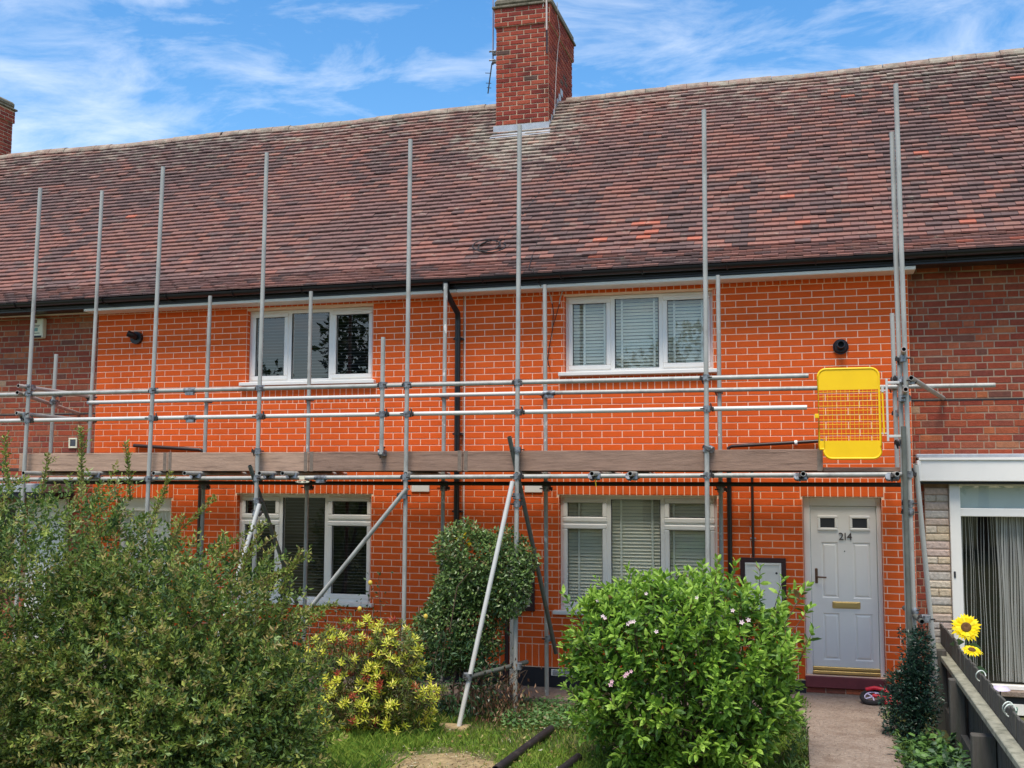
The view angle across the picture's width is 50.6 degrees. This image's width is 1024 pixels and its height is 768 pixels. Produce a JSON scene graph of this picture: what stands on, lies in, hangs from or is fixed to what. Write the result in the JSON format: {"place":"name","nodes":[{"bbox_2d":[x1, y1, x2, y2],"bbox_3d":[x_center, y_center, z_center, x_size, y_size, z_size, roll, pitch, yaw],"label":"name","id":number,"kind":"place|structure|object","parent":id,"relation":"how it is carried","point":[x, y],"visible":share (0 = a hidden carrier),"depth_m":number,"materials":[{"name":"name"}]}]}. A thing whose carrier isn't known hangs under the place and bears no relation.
{"place":"outdoors","nodes":[
{"label":"outdoors","id":0,"kind":"place"},
{"bbox_2d":[0,97,222,652],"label":"terraced house","id":1,"kind":"structure","parent":0,"point":[74,181],"depth_m":15.24,"materials":[{"name":"tile"}]},
{"bbox_2d":[0,502,18,588],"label":"window","id":2,"kind":"structure","parent":1,"relation":"in","point":[13,511],"depth_m":14.74,"materials":[{"name":"white plastic"}]},
{"bbox_2d":[0,657,761,712],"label":"pavement","id":3,"kind":"structure","parent":0,"point":[553,691],"depth_m":11.87,"materials":[{"name":"concrete"}]},
{"bbox_2d":[0,0,1023,152],"label":"sky","id":4,"kind":"structure","parent":0,"point":[75,73],"materials":[{"name":"blue"}]},
{"bbox_2d":[1,649,1023,767],"bbox_3d":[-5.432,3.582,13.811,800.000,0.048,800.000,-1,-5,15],"label":"ground","id":5,"kind":"structure","parent":0,"point":[423,751],"depth_m":9.85,"materials":[{"name":"green plant"}]},
{"bbox_2d":[0,424,347,767],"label":"pyracantha bush","id":6,"kind":"object","parent":5,"relation":"on","point":[141,696],"visible":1,"depth_m":7.46,"materials":[{"name":"green plant"}]},
{"bbox_2d":[78,104,516,681],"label":"terraced house","id":7,"kind":"structure","parent":5,"relation":"on","point":[336,238],"depth_m":13.79,"materials":[{"name":"orange brick"}]},
{"bbox_2d":[118,498,171,633],"bbox_3d":[-4.658,2.352,13.828,0.789,1.777,0.087,-1,-5,15],"label":"door","id":8,"kind":"structure","parent":7,"relation":"in","point":[138,504],"depth_m":13.88,"materials":[{"name":"white plastic"}]},
{"bbox_2d":[234,493,373,607],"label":"window","id":9,"kind":"structure","parent":7,"relation":"in","point":[337,523],"depth_m":14.51,"materials":[{"name":"white plastic"}]},
{"bbox_2d":[239,307,375,386],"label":"window","id":10,"kind":"structure","parent":7,"relation":"in","point":[342,338],"depth_m":14.73,"materials":[{"name":"white plastic"}]},
{"bbox_2d":[259,571,460,718],"bbox_3d":[-1.605,2.611,10.918,2.243,1.449,0.949,-1,-5,15],"label":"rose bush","id":11,"kind":"object","parent":5,"relation":"on","point":[425,616],"visible":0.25,"depth_m":10.87,"materials":[{"name":"green plant"}]},
{"bbox_2d":[301,613,447,735],"bbox_3d":[-1.320,2.758,10.162,1.509,1.170,1.035,-1,-5,15],"label":"variegated shrub","id":12,"kind":"object","parent":5,"relation":"on","point":[378,685],"visible":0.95,"depth_m":10.07,"materials":[{"name":"yellow plant"}]},
{"bbox_2d":[395,753,496,767],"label":"bare soil patch","id":13,"kind":"object","parent":5,"relation":"on","point":[441,759],"visible":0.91,"depth_m":9.05,"materials":[{"name":"beige soil"}]},
{"bbox_2d":[342,737,544,767],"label":"wood chips","id":14,"kind":"object","parent":13,"relation":"on","point":[444,757],"visible":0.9,"depth_m":9.15,"materials":[{"name":"brown wood"}]},
{"bbox_2d":[397,621,507,722],"bbox_3d":[-0.616,2.893,10.992,1.187,1.029,1.012,-1,-5,15],"label":"evergreen shrub","id":15,"kind":"object","parent":5,"relation":"on","point":[452,707],"visible":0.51,"depth_m":10.81,"materials":[{"name":"green plant"}]},
{"bbox_2d":[440,723,470,732],"bbox_3d":[-0.561,3.289,10.361,0.300,0.042,0.200,-1,-5,15],"label":"sole board","id":16,"kind":"object","parent":5,"relation":"on","point":[452,726],"visible":0.52,"depth_m":10.33,"materials":[{"name":"beige wood"}]},
{"bbox_2d":[401,516,542,714],"bbox_3d":[-0.415,2.354,11.091,1.446,1.998,0.711,-1,-5,15],"label":"climbing shrub","id":17,"kind":"object","parent":5,"relation":"on","point":[458,591],"visible":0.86,"depth_m":10.93,"materials":[{"name":"green plant"}]},
{"bbox_2d":[0,83,995,733],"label":"scaffold","id":18,"kind":"object","parent":5,"relation":"on","point":[256,467],"visible":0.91,"depth_m":11.30,"materials":[{"name":"metal"}]},
{"bbox_2d":[456,641,553,727],"bbox_3d":[-0.136,2.914,10.712,0.844,0.918,0.721,-4,-7,39],"label":"withered plant","id":19,"kind":"object","parent":5,"relation":"on","point":[505,702],"visible":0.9,"depth_m":10.68,"materials":[{"name":"brown plant"}]},
{"bbox_2d":[492,725,554,767],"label":"black pipe","id":20,"kind":"object","parent":5,"relation":"on","point":[535,740],"visible":0.99,"depth_m":9.30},
{"bbox_2d":[489,694,621,729],"bbox_3d":[0.515,3.255,10.768,1.349,0.168,1.279,-1,-5,15],"label":"ground cover","id":21,"kind":"object","parent":5,"relation":"on","point":[543,709],"visible":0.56,"depth_m":10.63,"materials":[{"name":"green plant"}]},
{"bbox_2d":[558,753,582,767],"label":"black pipe","id":22,"kind":"object","parent":5,"relation":"on","point":[572,760],"visible":0.92,"depth_m":8.86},
{"bbox_2d":[369,695,791,767],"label":"fallen leaves","id":23,"kind":"object","parent":5,"relation":"on","point":[551,751],"visible":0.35,"depth_m":9.50,"materials":[{"name":"brown plant"}]},
{"bbox_2d":[452,0,919,710],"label":"terraced house","id":24,"kind":"structure","parent":5,"relation":"on","point":[800,246],"depth_m":12.34,"materials":[{"name":"orange brick"}]},
{"bbox_2d":[487,0,496,93],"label":"tv aerial","id":25,"kind":"object","parent":24,"relation":"attached to","point":[493,51],"visible":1,"depth_m":15.71,"materials":[{"name":"metal"}]},
{"bbox_2d":[472,132,579,252],"bbox_3d":[0.363,-2.544,13.932,0.378,2.098,2.247,-4,-7,40],"label":"coiled cable","id":26,"kind":"object","parent":24,"relation":"on","point":[490,240],"visible":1,"depth_m":13.15,"materials":[{"name":"black plastic"}]},
{"bbox_2d":[546,0,547,53],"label":"satellite pole","id":27,"kind":"object","parent":24,"relation":"attached to","point":[546,31],"visible":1,"depth_m":15.35,"materials":[{"name":"grey metal"}]},
{"bbox_2d":[547,291,562,366],"bbox_3d":[0.538,-0.647,12.481,0.280,0.909,0.057,-3,-6,33],"label":"hanging cable","id":28,"kind":"object","parent":24,"relation":"hanging from","point":[554,320],"visible":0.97,"depth_m":12.52,"materials":[{"name":"black plastic"}]},
{"bbox_2d":[528,132,582,289],"bbox_3d":[0.564,-2.311,13.644,0.220,2.751,2.736,-1,-5,15],"label":"roof cable","id":29,"kind":"object","parent":24,"relation":"attached to","point":[542,228],"visible":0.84,"depth_m":13.03,"materials":[{"name":"black plastic"}]},
{"bbox_2d":[554,4,559,113],"bbox_3d":[0.651,-4.638,15.747,0.036,1.853,0.342,-1,-5,14],"label":"aerial cable","id":30,"kind":"object","parent":24,"relation":"on","point":[557,58],"visible":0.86,"depth_m":15.80,"materials":[{"name":"black plastic"}]},
{"bbox_2d":[553,495,717,614],"bbox_3d":[1.426,1.925,12.201,1.885,1.333,0.453,-1,-5,15],"label":"window","id":31,"kind":"structure","parent":24,"relation":"in","point":[600,534],"depth_m":12.28,"materials":[{"name":"white plastic"}]},
{"bbox_2d":[558,291,716,376],"bbox_3d":[1.455,-0.555,12.414,1.800,0.933,0.453,-1,-5,15],"label":"window","id":32,"kind":"structure","parent":24,"relation":"in","point":[658,333],"depth_m":12.45,"materials":[{"name":"white plastic"}]},
{"bbox_2d":[803,497,884,677],"bbox_3d":[3.529,2.149,11.535,0.800,1.872,0.110,-1,-5,15],"label":"door","id":33,"kind":"structure","parent":24,"relation":"in","point":[843,556],"depth_m":11.53,"materials":[{"name":"white plastic"}]},
{"bbox_2d":[556,554,820,767],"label":"flowering shrub","id":34,"kind":"object","parent":5,"relation":"on","point":[665,622],"visible":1,"depth_m":8.51,"materials":[{"name":"green plant"}]},
{"bbox_2d":[876,623,946,748],"bbox_3d":[3.530,2.685,9.590,0.588,1.166,0.545,-1,-5,15],"label":"dark shrub","id":35,"kind":"object","parent":5,"relation":"on","point":[912,708],"visible":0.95,"depth_m":9.51,"materials":[{"name":"green plant"}]},
{"bbox_2d":[887,727,970,767],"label":"weeds","id":36,"kind":"object","parent":5,"relation":"on","point":[939,755],"visible":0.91,"depth_m":8.76,"materials":[{"name":"green plant"}]},
{"bbox_2d":[950,614,981,648],"bbox_3d":[4.226,2.709,10.057,0.275,1.130,0.130,-3,-6,32],"label":"sunflower","id":37,"kind":"object","parent":5,"relation":"on","point":[966,627],"visible":0.95,"depth_m":10.08,"materials":[{"name":"yellow plant"}]},
{"bbox_2d":[961,645,986,673],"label":"sunflower","id":38,"kind":"object","parent":5,"relation":"on","point":[971,651],"visible":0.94,"depth_m":9.94,"materials":[{"name":"yellow plant"}]},
{"bbox_2d":[935,624,1023,767],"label":"picket fence","id":39,"kind":"object","parent":5,"relation":"on","point":[989,733],"visible":0.94,"depth_m":8.55,"materials":[{"name":"grey wood"}]},
{"bbox_2d":[1004,704,1016,716],"bbox_3d":[3.338,2.188,7.255,0.082,0.092,0.034,-1,-5,15],"label":"twine loop","id":40,"kind":"object","parent":39,"relation":"hanging from","point":[1008,705],"visible":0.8,"depth_m":7.26,"materials":[{"name":"white plastic"}]},
{"bbox_2d":[790,692,903,767],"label":"path","id":41,"kind":"structure","parent":0,"point":[847,726],"depth_m":9.58,"materials":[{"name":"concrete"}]},
{"bbox_2d":[782,697,922,767],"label":"path edge weeds","id":42,"kind":"object","parent":41,"relation":"on","point":[793,745],"visible":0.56,"depth_m":9.07,"materials":[{"name":"green plant"}]},
{"bbox_2d":[860,686,891,704],"bbox_3d":[3.717,3.137,10.921,0.408,0.163,0.278,-1,-5,15],"label":"toy scooter","id":43,"kind":"object","parent":41,"relation":"on","point":[875,690],"visible":0.75,"depth_m":10.91,"materials":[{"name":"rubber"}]},
{"bbox_2d":[879,47,1023,715],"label":"terraced house","id":44,"kind":"structure","parent":0,"point":[961,117],"depth_m":11.46,"materials":[{"name":"brick"}]},
{"bbox_2d":[948,484,1023,697],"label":"window","id":45,"kind":"structure","parent":44,"relation":"in","point":[986,521],"depth_m":11.25,"materials":[{"name":"white plastic"}]},
{"bbox_2d":[993,685,1009,694],"bbox_3d":[4.327,2.776,9.595,0.170,0.215,0.166,-1,-5,15],"label":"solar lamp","id":46,"kind":"object","parent":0,"point":[999,688],"visible":0.81,"depth_m":9.56,"materials":[{"name":"white plastic"}]}
]}

